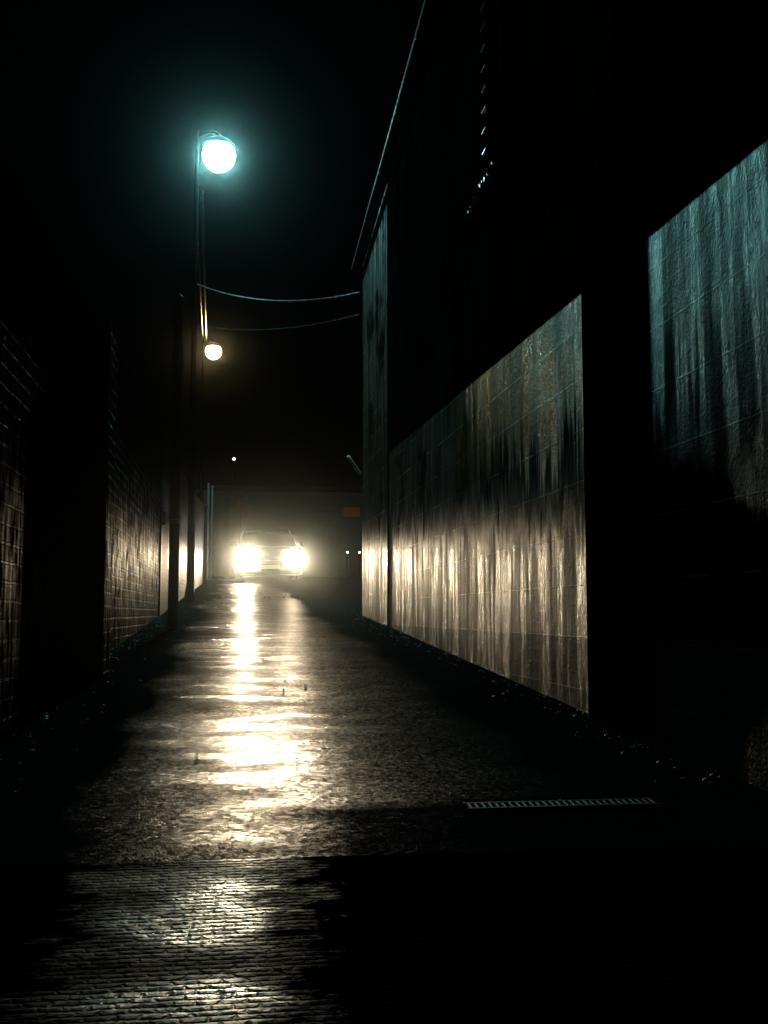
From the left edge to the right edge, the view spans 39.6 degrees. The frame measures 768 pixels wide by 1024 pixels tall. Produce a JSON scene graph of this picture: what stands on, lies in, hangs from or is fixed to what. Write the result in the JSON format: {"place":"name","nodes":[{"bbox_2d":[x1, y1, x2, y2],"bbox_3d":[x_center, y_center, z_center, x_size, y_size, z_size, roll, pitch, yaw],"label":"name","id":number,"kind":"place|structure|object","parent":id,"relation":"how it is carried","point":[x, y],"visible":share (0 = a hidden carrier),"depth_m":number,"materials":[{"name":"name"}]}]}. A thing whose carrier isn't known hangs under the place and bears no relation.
{"place":"outdoors","nodes":[
{"label":"outdoors","id":0,"kind":"place"},
{"bbox_2d":[0,0,423,487],"label":"sky","id":1,"kind":"structure","parent":0,"point":[103,103],"materials":[{"name":"black"}]},
{"bbox_2d":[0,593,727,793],"bbox_3d":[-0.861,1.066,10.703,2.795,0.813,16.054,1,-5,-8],"label":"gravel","id":2,"kind":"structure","parent":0,"point":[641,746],"depth_m":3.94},
{"bbox_2d":[0,843,767,1023],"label":"paving","id":3,"kind":"structure","parent":0,"point":[675,934],"depth_m":1.65,"materials":[{"name":"brick"}]},
{"bbox_2d":[0,576,767,829],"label":"road","id":4,"kind":"structure","parent":0,"point":[125,764],"depth_m":3.54,"materials":[{"name":"grey asphalt"}]},
{"bbox_2d":[0,149,213,732],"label":"brick building","id":5,"kind":"structure","parent":4,"relation":"on","point":[85,450],"depth_m":4.91,"materials":[{"name":"brick"}]},
{"bbox_2d":[159,442,168,615],"bbox_3d":[-2.385,0.128,11.621,0.070,2.000,1.000,1,-5,-8],"label":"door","id":6,"kind":"structure","parent":5,"relation":"in","point":[165,452],"depth_m":11.46,"materials":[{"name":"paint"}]},
{"bbox_2d":[167,293,183,628],"bbox_3d":[-1.785,-0.303,9.110,0.105,3.193,0.100,1,-5,-8],"label":"drainpipe","id":7,"kind":"object","parent":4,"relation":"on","point":[174,528],"visible":0.94,"depth_m":9.08,"materials":[{"name":"metal"}]},
{"bbox_2d":[184,129,235,602],"bbox_3d":[-2.350,-1.916,14.636,0.564,6.912,0.475,5,-7,-41],"label":"street lamp","id":8,"kind":"object","parent":4,"relation":"on","point":[218,153],"visible":0.99,"depth_m":14.69,"materials":[{"name":"black metal"}]},
{"bbox_2d":[198,239,202,338],"bbox_3d":[-3.792,-4.648,22.020,0.024,1.524,14.406,1,-5,-9],"label":"overhead cable","id":9,"kind":"object","parent":8,"relation":"attached to","point":[200,287],"visible":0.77,"depth_m":21.52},
{"bbox_2d":[197,314,359,329],"bbox_3d":[-1.429,-2.380,13.227,0.012,0.692,3.693,4,-7,-39],"label":"overhead cable","id":10,"kind":"object","parent":8,"relation":"attached to","point":[281,328],"visible":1,"depth_m":12.96,"materials":[{"name":"black rubber"}]},
{"bbox_2d":[197,284,359,300],"bbox_3d":[-1.428,-2.790,13.261,0.016,1.010,3.702,4,-7,-38],"label":"overhead cable","id":11,"kind":"object","parent":8,"relation":"attached to","point":[278,300],"visible":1,"depth_m":13.06,"materials":[{"name":"metal"}]},
{"bbox_2d":[200,338,221,495],"bbox_3d":[-4.696,-1.292,28.898,0.525,6.936,0.452,-3,-6,26],"label":"street lamp","id":12,"kind":"object","parent":4,"relation":"on","point":[213,349],"visible":0.82,"depth_m":28.99,"materials":[{"name":"black metal"}]},
{"bbox_2d":[200,186,206,340],"bbox_3d":[-3.703,-4.607,22.029,0.056,1.576,14.410,1,-5,-9],"label":"overhead cable","id":13,"kind":"object","parent":12,"relation":"attached to","point":[203,239],"visible":1,"depth_m":18.38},
{"bbox_2d":[205,343,355,491],"bbox_3d":[-2.921,-2.651,33.794,0.016,3.065,10.381,-2,-6,22],"label":"overhead cable","id":14,"kind":"object","parent":12,"relation":"attached to","point":[293,437],"visible":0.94,"depth_m":32.27,"materials":[{"name":"black rubber"}]},
{"bbox_2d":[232,458,234,485],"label":"street lamp","id":15,"kind":"object","parent":4,"relation":"on","point":[233,481],"visible":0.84,"depth_m":43.87,"materials":[{"name":"metal"}]},
{"bbox_2d":[227,495,253,545],"bbox_3d":[-5.050,0.857,37.421,0.914,2.976,0.711,1,-5,-8],"label":"tree","id":16,"kind":"object","parent":4,"relation":"on","point":[238,508],"visible":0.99,"depth_m":37.46,"materials":[{"name":"green plant"}]},
{"bbox_2d":[230,529,306,581],"bbox_3d":[-3.272,1.195,30.000,2.120,1.477,4.475,1,-3,-8],"label":"car","id":17,"kind":"object","parent":4,"relation":"on","point":[268,552],"visible":1,"depth_m":27.91,"materials":[{"name":"grey paint"}]},
{"bbox_2d":[196,485,361,576],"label":"garage building","id":18,"kind":"structure","parent":4,"relation":"on","point":[325,523],"depth_m":38.08,"materials":[{"name":"concrete"}]},
{"bbox_2d":[313,511,361,576],"bbox_3d":[-1.570,1.163,38.438,1.991,2.398,0.072,1,-5,-8],"label":"roller door","id":19,"kind":"structure","parent":18,"relation":"in","point":[334,534],"depth_m":38.39,"materials":[{"name":"grey metal"}]},
{"bbox_2d":[346,551,347,576],"bbox_3d":[-1.298,1.893,37.855,0.068,0.994,0.100,1,-5,-8],"label":"marker lamp","id":20,"kind":"object","parent":4,"relation":"on","point":[347,566],"visible":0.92,"depth_m":37.85,"materials":[{"name":"metal"}]},
{"bbox_2d":[0,810,767,866],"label":"concrete strip","id":21,"kind":"object","parent":4,"relation":"on","point":[34,847],"visible":1,"depth_m":2.26,"materials":[{"name":"concrete"}]},
{"bbox_2d":[351,0,767,791],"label":"concrete building","id":22,"kind":"structure","parent":4,"relation":"on","point":[565,414],"depth_m":4.21,"materials":[{"name":"concrete"}]},
{"bbox_2d":[347,455,360,473],"bbox_3d":[-0.555,-0.874,19.986,0.065,0.065,2.262,0,-5,4],"label":"hanging cable","id":23,"kind":"object","parent":22,"relation":"attached to","point":[353,464],"visible":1,"depth_m":19.79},
{"bbox_2d":[463,155,501,219],"bbox_3d":[0.539,-1.792,5.914,0.050,0.100,0.749,1,-5,-8],"label":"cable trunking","id":24,"kind":"object","parent":22,"relation":"attached to","point":[490,173],"visible":1,"depth_m":5.84,"materials":[{"name":"metal"}]},
{"bbox_2d":[462,798,663,812],"bbox_3d":[0.431,0.715,2.569,0.480,0.032,0.068,1,-5,-8],"label":"trench drain","id":25,"kind":"object","parent":4,"relation":"on","point":[580,804],"visible":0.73,"depth_m":2.56,"materials":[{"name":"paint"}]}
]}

